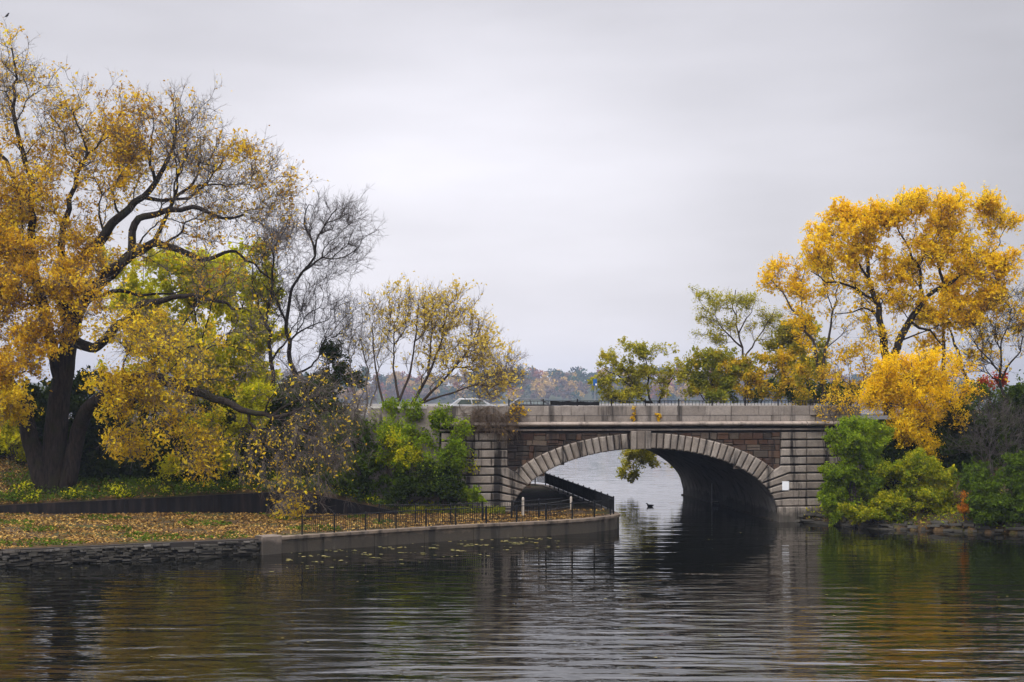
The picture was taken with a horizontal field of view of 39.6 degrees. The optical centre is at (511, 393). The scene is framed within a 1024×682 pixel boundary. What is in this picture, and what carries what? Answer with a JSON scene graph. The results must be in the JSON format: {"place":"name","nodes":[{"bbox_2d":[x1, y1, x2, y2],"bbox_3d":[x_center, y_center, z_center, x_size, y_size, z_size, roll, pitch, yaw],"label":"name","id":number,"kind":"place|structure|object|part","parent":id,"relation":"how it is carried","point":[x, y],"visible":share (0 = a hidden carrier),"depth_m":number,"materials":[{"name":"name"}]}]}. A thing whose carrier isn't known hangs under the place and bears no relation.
{"place":"outdoors","nodes":[
{"label":"outdoors","id":0,"kind":"place"},
{"bbox_2d":[0,453,111,502],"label":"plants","id":1,"kind":"object","parent":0,"point":[26,470],"visible":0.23,"depth_m":107.36,"materials":[{"name":"green plant"}]},
{"bbox_2d":[0,402,1023,681],"bbox_3d":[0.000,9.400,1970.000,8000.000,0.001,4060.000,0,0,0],"label":"water","id":2,"kind":"structure","parent":0,"point":[726,594],"depth_m":62.60,"materials":[{"name":"black liquid"}]},
{"bbox_2d":[70,537,863,635],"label":"floating leaves","id":3,"kind":"object","parent":2,"relation":"on","point":[426,553],"visible":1,"depth_m":83.47,"materials":[{"name":"yellow plant"}]},
{"bbox_2d":[0,411,1023,550],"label":"ground","id":4,"kind":"structure","parent":0,"point":[535,493],"depth_m":99.09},
{"bbox_2d":[0,420,26,461],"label":"leafy bush","id":5,"kind":"object","parent":4,"relation":"on","point":[10,441],"visible":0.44,"depth_m":109.24,"materials":[{"name":"yellow plant"}]},
{"bbox_2d":[0,378,47,458],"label":"thicket","id":6,"kind":"object","parent":4,"relation":"on","point":[2,454],"visible":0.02,"depth_m":111.60,"materials":[{"name":"green plant"}]},
{"bbox_2d":[10,365,172,481],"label":"thicket","id":7,"kind":"object","parent":4,"relation":"on","point":[93,463],"visible":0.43,"depth_m":108.15,"materials":[{"name":"green plant"}]},
{"bbox_2d":[0,539,260,566],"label":"dry stone wall","id":8,"kind":"structure","parent":4,"relation":"on","point":[112,552],"depth_m":80.20,"materials":[{"name":"grey stone"}]},
{"bbox_2d":[0,492,281,513],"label":"retaining wall","id":9,"kind":"structure","parent":4,"relation":"on","point":[242,502],"depth_m":101.02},
{"bbox_2d":[112,416,225,483],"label":"thicket","id":10,"kind":"object","parent":4,"relation":"on","point":[137,471],"visible":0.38,"depth_m":106.71,"materials":[{"name":"green plant"}]},
{"bbox_2d":[0,15,383,520],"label":"cottonwood tree","id":11,"kind":"object","parent":4,"relation":"on","point":[70,291],"visible":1,"depth_m":102.05,"materials":[{"name":"yellow plant"}]},
{"bbox_2d":[93,237,291,423],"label":"maple tree","id":12,"kind":"object","parent":4,"relation":"on","point":[219,309],"visible":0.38,"depth_m":117.67,"materials":[{"name":"green plant"}]},
{"bbox_2d":[0,512,390,546],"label":"grass","id":13,"kind":"structure","parent":4,"relation":"on","point":[144,537],"depth_m":88.58,"materials":[{"name":"green plant"}]},
{"bbox_2d":[0,477,410,511],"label":"fallen leaves","id":14,"kind":"object","parent":4,"relation":"on","point":[168,495],"visible":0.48,"depth_m":102.16,"materials":[{"name":"plant"}]},
{"bbox_2d":[150,377,276,481],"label":"leafy bush","id":15,"kind":"object","parent":4,"relation":"on","point":[247,398],"visible":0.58,"depth_m":104.35,"materials":[{"name":"green plant"}]},
{"bbox_2d":[0,453,440,511],"bbox_3d":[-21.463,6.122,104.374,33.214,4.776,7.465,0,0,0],"label":"weeds","id":16,"kind":"object","parent":4,"relation":"on","point":[128,481],"visible":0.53,"depth_m":103.52,"materials":[{"name":"green plant"}]},
{"bbox_2d":[194,372,343,482],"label":"thicket","id":17,"kind":"object","parent":4,"relation":"on","point":[278,403],"visible":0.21,"depth_m":105.80,"materials":[{"name":"brown plant"}]},
{"bbox_2d":[233,205,328,388],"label":"bare tree","id":18,"kind":"object","parent":4,"relation":"on","point":[272,274],"visible":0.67,"depth_m":109.94,"materials":[{"name":"brown plant"}]},
{"bbox_2d":[0,508,607,548],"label":"fallen leaves","id":19,"kind":"object","parent":4,"relation":"on","point":[144,520],"visible":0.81,"depth_m":92.35,"materials":[{"name":"orange plant"}]},
{"bbox_2d":[283,399,347,484],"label":"thicket","id":20,"kind":"object","parent":4,"relation":"on","point":[310,427],"visible":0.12,"depth_m":105.56,"materials":[{"name":"brown plant"}]},
{"bbox_2d":[250,183,386,376],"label":"bare tree","id":21,"kind":"object","parent":4,"relation":"on","point":[349,222],"visible":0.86,"depth_m":111.84,"materials":[{"name":"grey plant"}]},
{"bbox_2d":[311,336,367,413],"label":"juniper","id":22,"kind":"object","parent":4,"relation":"on","point":[338,368],"visible":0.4,"depth_m":111.47,"materials":[{"name":"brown plant"}]},
{"bbox_2d":[283,492,401,513],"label":"retaining wall","id":23,"kind":"structure","parent":4,"relation":"on","point":[336,506],"depth_m":100.62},
{"bbox_2d":[322,280,397,420],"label":"sapling","id":24,"kind":"object","parent":4,"relation":"on","point":[363,349],"visible":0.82,"depth_m":109.99,"materials":[{"name":"grey plant"}]},
{"bbox_2d":[311,406,445,504],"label":"leafy bush","id":25,"kind":"object","parent":4,"relation":"on","point":[363,472],"visible":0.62,"depth_m":101.80,"materials":[{"name":"green plant"}]},
{"bbox_2d":[368,406,438,507],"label":"approach wall","id":26,"kind":"structure","parent":4,"relation":"on","point":[425,422],"depth_m":102.06,"materials":[{"name":"stone"}]},
{"bbox_2d":[360,390,476,499],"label":"leafy bush","id":27,"kind":"object","parent":4,"relation":"on","point":[454,452],"visible":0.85,"depth_m":100.91,"materials":[{"name":"green plant"}]},
{"bbox_2d":[380,456,466,511],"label":"leafy bush","id":28,"kind":"object","parent":4,"relation":"on","point":[409,486],"visible":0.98,"depth_m":99.98,"materials":[{"name":"green plant"}]},
{"bbox_2d":[375,426,480,507],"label":"leafy bush","id":29,"kind":"object","parent":4,"relation":"on","point":[401,454],"visible":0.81,"depth_m":100.89,"materials":[{"name":"green plant"}]},
{"bbox_2d":[255,483,619,554],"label":"concrete wall","id":30,"kind":"structure","parent":4,"relation":"on","point":[269,544],"depth_m":90.41,"materials":[{"name":"grey concrete"}]},
{"bbox_2d":[301,498,612,534],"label":"iron fence","id":31,"kind":"object","parent":30,"relation":"on","point":[516,511],"visible":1,"depth_m":91.78,"materials":[{"name":"black metal"}]},
{"bbox_2d":[358,271,534,407],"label":"box elder","id":32,"kind":"object","parent":4,"relation":"on","point":[474,342],"visible":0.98,"depth_m":103.11,"materials":[{"name":"yellow plant"}]},
{"bbox_2d":[399,504,505,513],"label":"weeds","id":33,"kind":"object","parent":4,"relation":"on","point":[463,510],"visible":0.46,"depth_m":100.25,"materials":[{"name":"plant"}]},
{"bbox_2d":[378,498,561,522],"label":"iron fence","id":34,"kind":"object","parent":4,"relation":"on","point":[482,505],"visible":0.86,"depth_m":94.29,"materials":[{"name":"black metal"}]},
{"bbox_2d":[457,484,487,511],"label":"leafy bush","id":35,"kind":"object","parent":4,"relation":"on","point":[473,495],"visible":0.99,"depth_m":100.42,"materials":[{"name":"green plant"}]},
{"bbox_2d":[465,335,532,404],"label":"bare shrub","id":36,"kind":"object","parent":4,"relation":"on","point":[513,365],"visible":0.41,"depth_m":110.94,"materials":[{"name":"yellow plant"}]},
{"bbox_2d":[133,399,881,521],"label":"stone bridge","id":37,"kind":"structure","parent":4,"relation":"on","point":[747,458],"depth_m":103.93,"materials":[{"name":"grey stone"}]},
{"bbox_2d":[450,398,496,405],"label":"car","id":38,"kind":"object","parent":37,"relation":"on","point":[463,402],"visible":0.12,"depth_m":109.84,"materials":[{"name":"silver metal"}]},
{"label":"side window","id":39,"kind":"part","parent":38,"relation":"part of","materials":[{"name":"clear glass"}]},
{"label":"side window","id":40,"kind":"part","parent":38,"relation":"part of","materials":[{"name":"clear glass"}]},
{"bbox_2d":[444,392,531,444],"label":"dry vine","id":41,"kind":"object","parent":37,"relation":"hanging from","point":[507,418],"visible":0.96,"depth_m":101.36,"materials":[{"name":"brown plant"}]},
{"bbox_2d":[505,398,554,405],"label":"car","id":42,"kind":"object","parent":37,"relation":"on","point":[526,401],"visible":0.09,"depth_m":110.66,"materials":[{"name":"grey paint"}]},
{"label":"side window","id":43,"kind":"part","parent":42,"relation":"part of","materials":[{"name":"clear glass"}]},
{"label":"side window","id":44,"kind":"part","parent":42,"relation":"part of","materials":[{"name":"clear glass"}]},
{"bbox_2d":[630,405,636,421],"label":"weed tuft","id":45,"kind":"object","parent":37,"relation":"on","point":[633,416],"visible":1,"depth_m":102.95,"materials":[{"name":"yellow plant"}]},
{"bbox_2d":[654,413,661,420],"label":"weed tuft","id":46,"kind":"object","parent":37,"relation":"on","point":[659,417],"visible":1,"depth_m":103.20,"materials":[{"name":"yellow plant"}]},
{"bbox_2d":[782,481,788,489],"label":"notice sign","id":47,"kind":"object","parent":37,"relation":"attached to","point":[785,485],"visible":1,"depth_m":104.48,"materials":[{"name":"white paper"}]},
{"bbox_2d":[522,496,571,514],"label":"cable barrier","id":48,"kind":"object","parent":4,"relation":"on","point":[542,503],"visible":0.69,"depth_m":99.68,"materials":[{"name":"metal"}]},
{"bbox_2d":[532,472,613,513],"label":"iron fence","id":49,"kind":"object","parent":4,"relation":"on","point":[578,490],"visible":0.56,"depth_m":114.79,"materials":[{"name":"black metal"}]},
{"bbox_2d":[587,335,691,483],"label":"willow tree","id":50,"kind":"object","parent":4,"relation":"on","point":[641,350],"visible":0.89,"depth_m":135.84,"materials":[{"name":"green plant"}]},
{"bbox_2d":[679,342,757,403],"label":"turning tree","id":51,"kind":"object","parent":4,"relation":"on","point":[717,384],"visible":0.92,"depth_m":136.07,"materials":[{"name":"green plant"}]},
{"bbox_2d":[687,284,789,403],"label":"locust tree","id":52,"kind":"object","parent":4,"relation":"on","point":[767,321],"visible":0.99,"depth_m":139.62,"materials":[{"name":"green plant"}]},
{"bbox_2d":[716,341,814,403],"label":"turning tree","id":53,"kind":"object","parent":4,"relation":"on","point":[781,358],"visible":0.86,"depth_m":135.44,"materials":[{"name":"yellow plant"}]},
{"bbox_2d":[759,313,834,401],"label":"locust tree","id":54,"kind":"object","parent":4,"relation":"on","point":[788,340],"visible":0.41,"depth_m":141.68,"materials":[{"name":"yellow plant"}]},
{"bbox_2d":[752,237,862,403],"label":"ash tree","id":55,"kind":"object","parent":4,"relation":"on","point":[797,288],"visible":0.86,"depth_m":133.77,"materials":[{"name":"yellow plant"}]},
{"bbox_2d":[784,354,844,405],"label":"sapling","id":56,"kind":"object","parent":4,"relation":"on","point":[803,371],"visible":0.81,"depth_m":132.39,"materials":[{"name":"yellow plant"}]},
{"bbox_2d":[811,386,860,464],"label":"sapling","id":57,"kind":"object","parent":4,"relation":"on","point":[852,398],"visible":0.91,"depth_m":104.01,"materials":[{"name":"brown plant"}]},
{"bbox_2d":[749,368,925,409],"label":"thicket","id":58,"kind":"object","parent":4,"relation":"on","point":[790,394],"visible":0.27,"depth_m":139.02,"materials":[{"name":"brown plant"}]},
{"bbox_2d":[805,332,882,405],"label":"sapling","id":59,"kind":"object","parent":4,"relation":"on","point":[845,358],"visible":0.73,"depth_m":126.98,"materials":[{"name":"yellow plant"}]},
{"bbox_2d":[815,413,896,525],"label":"leafy bush","id":60,"kind":"object","parent":4,"relation":"on","point":[853,445],"visible":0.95,"depth_m":101.28,"materials":[{"name":"green plant"}]},
{"bbox_2d":[836,502,908,524],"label":"leafy bush","id":61,"kind":"object","parent":4,"relation":"on","point":[864,514],"visible":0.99,"depth_m":99.13,"materials":[{"name":"green plant"}]},
{"bbox_2d":[795,182,1023,421],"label":"cottonwood tree","id":62,"kind":"object","parent":4,"relation":"on","point":[942,218],"visible":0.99,"depth_m":127.09,"materials":[{"name":"yellow plant"}]},
{"bbox_2d":[795,512,1023,533],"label":"shore stones","id":63,"kind":"object","parent":4,"relation":"on","point":[881,524],"visible":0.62,"depth_m":98.19,"materials":[{"name":"stone"}]},
{"bbox_2d":[865,445,958,520],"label":"leafy bush","id":64,"kind":"object","parent":4,"relation":"on","point":[930,491],"visible":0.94,"depth_m":99.38,"materials":[{"name":"green plant"}]},
{"bbox_2d":[803,484,1021,528],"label":"weeds","id":65,"kind":"object","parent":4,"relation":"on","point":[953,512],"visible":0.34,"depth_m":98.98,"materials":[{"name":"green plant"}]},
{"bbox_2d":[808,500,1023,531],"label":"fallen leaves","id":66,"kind":"object","parent":4,"relation":"on","point":[937,516],"visible":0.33,"depth_m":98.58,"materials":[{"name":"orange plant"}]},
{"bbox_2d":[851,339,988,481],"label":"maple tree","id":67,"kind":"object","parent":4,"relation":"on","point":[886,385],"visible":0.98,"depth_m":103.29,"materials":[{"name":"yellow plant"}]},
{"bbox_2d":[862,384,1023,491],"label":"thicket","id":68,"kind":"object","parent":4,"relation":"on","point":[1015,392],"visible":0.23,"depth_m":104.60,"materials":[{"name":"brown plant"}]},
{"bbox_2d":[903,270,1006,412],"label":"cottonwood tree","id":69,"kind":"object","parent":4,"relation":"on","point":[932,341],"visible":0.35,"depth_m":130.80,"materials":[{"name":"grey plant"}]},
{"bbox_2d":[957,490,971,522],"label":"leafy bush","id":70,"kind":"object","parent":4,"relation":"on","point":[962,506],"visible":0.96,"depth_m":96.89,"materials":[{"name":"brown plant"}]},
{"bbox_2d":[930,381,1023,491],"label":"bare shrub","id":71,"kind":"object","parent":4,"relation":"on","point":[992,425],"visible":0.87,"depth_m":100.43,"materials":[{"name":"grey plant"}]},
{"bbox_2d":[941,369,1023,420],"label":"leafy bush","id":72,"kind":"object","parent":4,"relation":"on","point":[984,386],"visible":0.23,"depth_m":111.19,"materials":[{"name":"brown plant"}]},
{"bbox_2d":[946,277,1023,417],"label":"bare tree","id":73,"kind":"object","parent":4,"relation":"on","point":[995,330],"visible":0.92,"depth_m":105.86,"materials":[{"name":"brown plant"}]},
{"bbox_2d":[951,450,1023,527],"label":"leafy bush","id":74,"kind":"object","parent":4,"relation":"on","point":[990,504],"visible":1,"depth_m":96.14,"materials":[{"name":"green plant"}]},
{"bbox_2d":[977,370,1009,416],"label":"leafy bush","id":75,"kind":"object","parent":4,"relation":"on","point":[1004,382],"visible":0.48,"depth_m":111.50,"materials":[{"name":"brown plant"}]},
{"bbox_2d":[0,0,1023,385],"label":"sky","id":76,"kind":"structure","parent":0,"point":[589,164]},
{"bbox_2d":[16,379,1012,401],"bbox_3d":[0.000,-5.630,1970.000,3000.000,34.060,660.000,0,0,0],"label":"hills","id":77,"kind":"structure","parent":0,"point":[585,398],"depth_m":1690.58,"materials":[{"name":"grey plant"}]},
{"bbox_2d":[43,363,977,401],"bbox_3d":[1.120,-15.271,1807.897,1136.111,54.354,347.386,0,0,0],"label":"wood","id":78,"kind":"object","parent":77,"relation":"on","point":[563,385],"visible":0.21,"depth_m":1715.37,"materials":[{"name":"brown plant"}]},
{"bbox_2d":[550,401,598,405],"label":"railing","id":79,"kind":"object","parent":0,"point":[557,403],"visible":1,"depth_m":102.73,"materials":[{"name":"black metal"}]},
{"bbox_2d":[861,414,996,418],"bbox_3d":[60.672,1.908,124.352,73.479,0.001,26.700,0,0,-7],"label":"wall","id":80,"kind":"structure","parent":0,"point":[877,417],"depth_m":120.13,"materials":[{"name":"stone"}]}
]}

